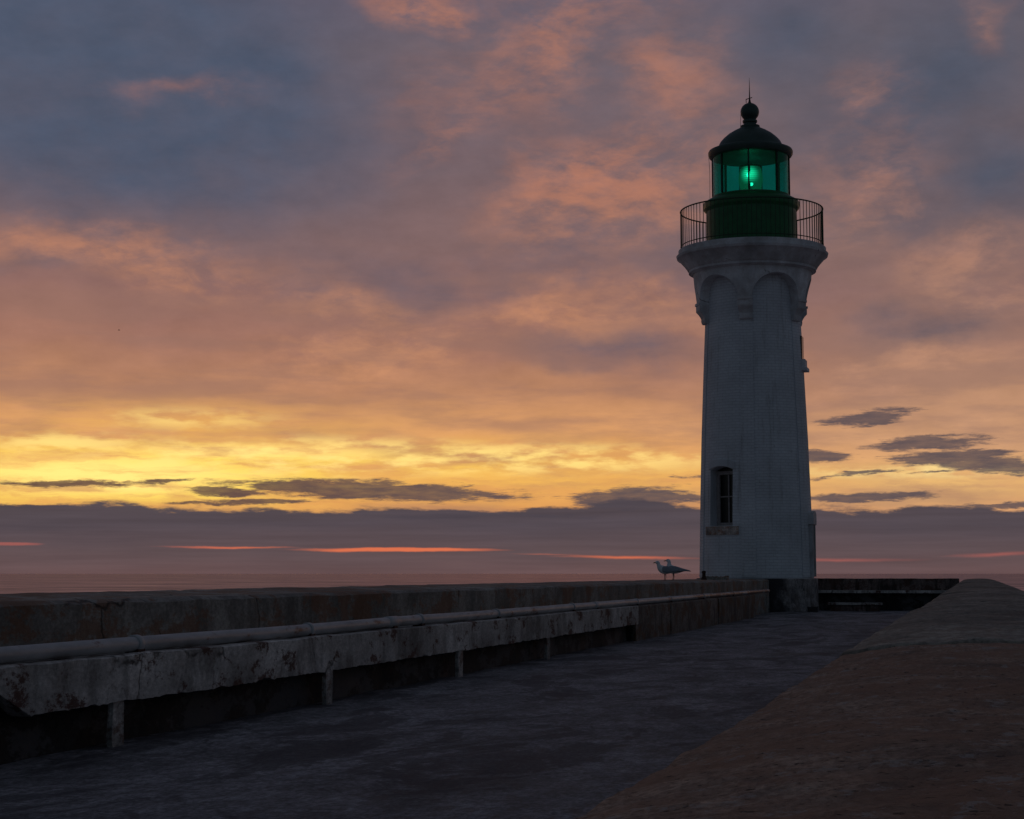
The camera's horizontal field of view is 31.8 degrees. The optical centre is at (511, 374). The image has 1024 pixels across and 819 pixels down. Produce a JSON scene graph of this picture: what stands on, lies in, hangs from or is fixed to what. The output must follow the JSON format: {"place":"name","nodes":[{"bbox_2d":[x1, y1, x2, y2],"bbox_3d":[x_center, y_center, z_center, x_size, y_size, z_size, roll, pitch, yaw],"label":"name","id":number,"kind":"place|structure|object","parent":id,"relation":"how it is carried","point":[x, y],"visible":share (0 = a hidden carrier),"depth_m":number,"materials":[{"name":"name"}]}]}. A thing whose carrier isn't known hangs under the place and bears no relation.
{"place":"outdoors","nodes":[
{"label":"outdoors","id":0,"kind":"place"},
{"bbox_2d":[0,574,1023,593],"bbox_3d":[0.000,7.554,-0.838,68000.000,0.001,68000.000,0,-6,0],"label":"sea","id":1,"kind":"structure","parent":0,"point":[31,583],"depth_m":2229.53,"materials":[{"name":"liquid"}]},
{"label":"pier","id":2,"kind":"structure","parent":1,"relation":"in","visible":0},
{"bbox_2d":[0,578,768,764],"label":"parapet wall","id":3,"kind":"structure","parent":2,"relation":"on","point":[59,705],"depth_m":14.18,"materials":[{"name":"concrete"}]},
{"bbox_2d":[0,589,769,663],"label":"service pipe","id":4,"kind":"object","parent":3,"relation":"on","point":[57,650],"visible":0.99,"depth_m":14.19,"materials":[{"name":"metal"}]},
{"bbox_2d":[653,561,681,580],"bbox_3d":[3.137,3.970,36.222,0.636,0.403,0.180,2,-7,-20],"label":"gull","id":5,"kind":"object","parent":3,"relation":"on","point":[664,570],"visible":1,"depth_m":36.14,"materials":[{"name":"white"}]},
{"bbox_2d":[664,559,690,579],"bbox_3d":[3.550,4.202,38.585,0.604,0.461,0.187,-3,-7,22],"label":"gull","id":6,"kind":"object","parent":3,"relation":"on","point":[668,561],"visible":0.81,"depth_m":38.56,"materials":[{"name":"white"}]},
{"bbox_2d":[701,571,706,579],"bbox_3d":[4.571,4.793,42.787,0.150,0.220,0.150,0,-6,0],"label":"mooring stub","id":7,"kind":"object","parent":3,"relation":"on","point":[703,575],"visible":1,"depth_m":42.75,"materials":[{"name":"metal"}]},
{"bbox_2d":[706,576,728,579],"bbox_3d":[5.117,5.101,44.898,0.583,0.119,0.340,-2,-7,14],"label":"stone lump","id":8,"kind":"object","parent":3,"relation":"on","point":[718,577],"visible":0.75,"depth_m":44.77,"materials":[{"name":"stone"}]},
{"bbox_2d":[0,610,909,818],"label":"pier paving","id":9,"kind":"structure","parent":2,"relation":"on","point":[573,735],"depth_m":11.65,"materials":[{"name":"concrete"}]},
{"bbox_2d":[807,606,817,611],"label":"stone block","id":10,"kind":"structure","parent":9,"relation":"on","point":[812,609],"depth_m":50.90,"materials":[{"name":"stone"}]},
{"bbox_2d":[827,602,882,611],"bbox_3d":[9.987,6.783,52.284,1.565,0.259,0.448,-2,-7,14],"label":"stone bench","id":11,"kind":"object","parent":9,"relation":"on","point":[869,607],"visible":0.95,"depth_m":52.11,"materials":[{"name":"stone"}]},
{"bbox_2d":[626,594,755,640],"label":"wall","id":12,"kind":"structure","parent":2,"relation":"on","point":[661,619],"depth_m":34.45,"materials":[{"name":"concrete"}]},
{"bbox_2d":[676,81,827,612],"bbox_3d":[7.230,-1.018,53.841,4.540,16.140,4.540,0,-6,0],"label":"lighthouse","id":13,"kind":"object","parent":2,"relation":"on","point":[752,263],"visible":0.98,"depth_m":52.45,"materials":[{"name":"paint"}]},
{"bbox_2d":[706,459,738,534],"bbox_3d":[6.182,3.593,52.329,0.470,2.200,1.231,6,-9,-43],"label":"window","id":14,"kind":"structure","parent":13,"relation":"in","point":[724,476],"depth_m":52.48,"materials":[{"name":"glass"}]},
{"bbox_2d":[800,336,808,372],"bbox_3d":[8.636,-0.595,53.396,0.320,1.040,0.640,-2,-7,16],"label":"window","id":15,"kind":"structure","parent":13,"relation":"in","point":[804,367],"depth_m":53.21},
{"bbox_2d":[808,511,816,576],"bbox_3d":[8.707,4.995,52.811,0.440,1.920,1.120,-2,-7,14],"label":"door","id":16,"kind":"structure","parent":13,"relation":"in","point":[812,519],"depth_m":52.34,"materials":[{"name":"paint"}]},
{"bbox_2d":[575,578,1023,818],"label":"sea wall","id":17,"kind":"structure","parent":2,"relation":"on","point":[918,713],"depth_m":1.83,"materials":[{"name":"concrete"}]},
{"bbox_2d":[818,578,958,610],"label":"end wall","id":18,"kind":"structure","parent":2,"relation":"on","point":[893,594],"depth_m":53.25,"materials":[{"name":"concrete"}]},
{"bbox_2d":[0,0,1023,573],"label":"sky","id":19,"kind":"structure","parent":0,"point":[286,286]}
]}

